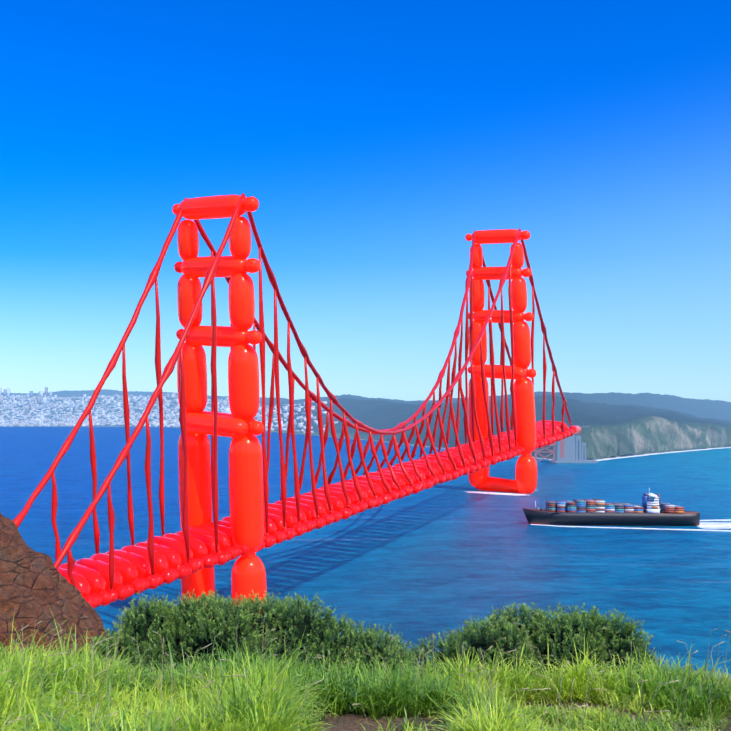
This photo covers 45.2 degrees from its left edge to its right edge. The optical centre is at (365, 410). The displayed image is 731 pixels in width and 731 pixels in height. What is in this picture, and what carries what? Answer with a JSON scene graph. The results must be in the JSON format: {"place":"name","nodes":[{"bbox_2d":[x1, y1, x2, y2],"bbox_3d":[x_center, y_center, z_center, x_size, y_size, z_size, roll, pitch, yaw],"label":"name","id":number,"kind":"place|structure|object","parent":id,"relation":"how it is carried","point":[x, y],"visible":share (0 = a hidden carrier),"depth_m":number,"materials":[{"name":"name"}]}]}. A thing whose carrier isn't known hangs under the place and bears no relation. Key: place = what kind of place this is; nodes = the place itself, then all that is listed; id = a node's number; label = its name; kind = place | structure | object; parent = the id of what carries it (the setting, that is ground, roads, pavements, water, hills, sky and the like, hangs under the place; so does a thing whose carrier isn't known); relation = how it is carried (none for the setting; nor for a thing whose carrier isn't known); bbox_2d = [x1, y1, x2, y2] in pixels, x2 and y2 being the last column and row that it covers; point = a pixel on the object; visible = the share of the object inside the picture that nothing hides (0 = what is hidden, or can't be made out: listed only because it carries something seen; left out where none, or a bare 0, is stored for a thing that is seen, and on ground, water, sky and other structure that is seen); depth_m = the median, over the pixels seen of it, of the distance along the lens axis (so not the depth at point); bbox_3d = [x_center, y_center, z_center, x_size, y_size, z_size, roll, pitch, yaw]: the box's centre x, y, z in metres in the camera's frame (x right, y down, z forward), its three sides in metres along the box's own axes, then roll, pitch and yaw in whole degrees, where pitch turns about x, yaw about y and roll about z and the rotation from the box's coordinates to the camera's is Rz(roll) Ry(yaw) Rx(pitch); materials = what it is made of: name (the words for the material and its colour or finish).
{"place":"outdoors","nodes":[
{"label":"outdoors","id":0,"kind":"place"},
{"bbox_2d":[66,589,383,678],"bbox_3d":[-1.357,2.825,8.695,3.120,2.138,1.600,0,0,1],"label":"coyote brush","id":1,"kind":"object","parent":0,"point":[174,621],"depth_m":8.58,"materials":[{"name":"green plant"}]},
{"bbox_2d":[172,194,537,604],"bbox_3d":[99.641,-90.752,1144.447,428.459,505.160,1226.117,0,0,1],"label":"bridge towers","id":2,"kind":"structure","parent":0,"point":[241,426],"depth_m":573.99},
{"bbox_2d":[13,193,571,589],"bbox_3d":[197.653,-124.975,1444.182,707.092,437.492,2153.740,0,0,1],"label":"suspension cables","id":3,"kind":"object","parent":2,"relation":"attached to","point":[161,380],"visible":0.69,"depth_m":645.47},
{"bbox_2d":[57,420,580,608],"bbox_3d":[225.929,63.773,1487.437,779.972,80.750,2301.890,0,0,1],"label":"bridge deck","id":4,"kind":"structure","parent":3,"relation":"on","point":[132,575],"depth_m":631.41,"materials":[{"name":"red"}]},
{"bbox_2d":[0,427,730,679],"bbox_3d":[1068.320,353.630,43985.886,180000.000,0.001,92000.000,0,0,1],"label":"water","id":5,"kind":"structure","parent":0,"point":[434,560],"depth_m":1035.23,"materials":[{"name":"blue liquid"}]},
{"bbox_2d":[467,491,526,495],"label":"foam","id":6,"kind":"object","parent":5,"relation":"on","point":[497,493],"visible":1,"depth_m":1662.40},
{"bbox_2d":[301,434,730,460],"bbox_3d":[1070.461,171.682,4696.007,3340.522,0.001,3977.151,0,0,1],"label":"surf foam","id":7,"kind":"object","parent":5,"relation":"on","point":[647,454],"visible":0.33,"depth_m":3279.69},
{"bbox_2d":[522,508,699,525],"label":"ship hull","id":8,"kind":"object","parent":5,"relation":"on","point":[545,517],"visible":0.67,"depth_m":1179.33,"materials":[{"name":"black metal"}]},
{"bbox_2d":[535,488,683,513],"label":"cargo containers","id":9,"kind":"object","parent":8,"relation":"on","point":[652,503],"visible":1,"depth_m":1180.60,"materials":[{"name":"multicoloured metal"}]},
{"bbox_2d":[531,524,730,531],"bbox_3d":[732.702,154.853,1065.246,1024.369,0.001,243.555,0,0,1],"label":"ship wake","id":10,"kind":"object","parent":5,"relation":"on","point":[637,528],"visible":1,"depth_m":1152.56,"materials":[{"name":"liquid"}]},
{"bbox_2d":[698,522,730,528],"bbox_3d":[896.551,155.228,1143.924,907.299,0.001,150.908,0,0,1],"label":"wake","id":11,"kind":"object","parent":5,"relation":"on","point":[720,525],"visible":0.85,"depth_m":1183.76,"materials":[{"name":"liquid"}]},
{"bbox_2d":[700,519,730,520],"bbox_3d":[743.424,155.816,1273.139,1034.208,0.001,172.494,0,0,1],"label":"ship wake","id":12,"kind":"object","parent":5,"relation":"on","point":[718,520],"visible":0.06,"depth_m":1239.46,"materials":[{"name":"liquid"}]},
{"bbox_2d":[0,389,730,459],"bbox_3d":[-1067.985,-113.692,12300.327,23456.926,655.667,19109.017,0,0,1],"label":"shore terrain","id":13,"kind":"structure","parent":0,"point":[612,425],"depth_m":5040.33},
{"bbox_2d":[0,387,337,432],"bbox_3d":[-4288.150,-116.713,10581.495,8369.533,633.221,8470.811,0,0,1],"label":"city buildings","id":14,"kind":"structure","parent":13,"relation":"on","point":[72,403],"depth_m":12133.58,"materials":[{"name":"white concrete"}]},
{"bbox_2d":[534,435,597,462],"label":"abutment","id":15,"kind":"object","parent":13,"relation":"on","point":[571,449],"visible":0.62,"depth_m":2713.05,"materials":[{"name":"grey concrete"}]},
{"bbox_2d":[0,0,730,401],"label":"sky","id":16,"kind":"structure","parent":0,"point":[370,138],"materials":[{"name":"blue"}]},
{"bbox_2d":[334,622,434,678],"bbox_3d":[0.163,2.854,8.495,1.278,1.543,1.207,0,0,1],"label":"coyote brush","id":17,"kind":"object","parent":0,"point":[394,650],"depth_m":8.30,"materials":[{"name":"green plant"}]},
{"bbox_2d":[300,698,730,730],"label":"dirt ground","id":18,"kind":"structure","parent":0,"point":[349,722],"depth_m":6.37,"materials":[{"name":"soil"}]},
{"bbox_2d":[0,513,107,659],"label":"outcrop rock","id":19,"kind":"object","parent":18,"relation":"on","point":[35,587],"visible":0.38,"depth_m":10.68,"materials":[{"name":"brown stone"}]},
{"bbox_2d":[0,607,730,730],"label":"grass","id":20,"kind":"structure","parent":18,"relation":"on","point":[280,707],"depth_m":6.51,"materials":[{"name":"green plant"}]},
{"bbox_2d":[407,602,662,682],"bbox_3d":[1.692,2.880,8.669,2.727,1.957,1.561,0,0,1],"label":"coyote brush","id":21,"kind":"object","parent":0,"point":[541,619],"depth_m":8.30,"materials":[{"name":"green plant"}]}
]}

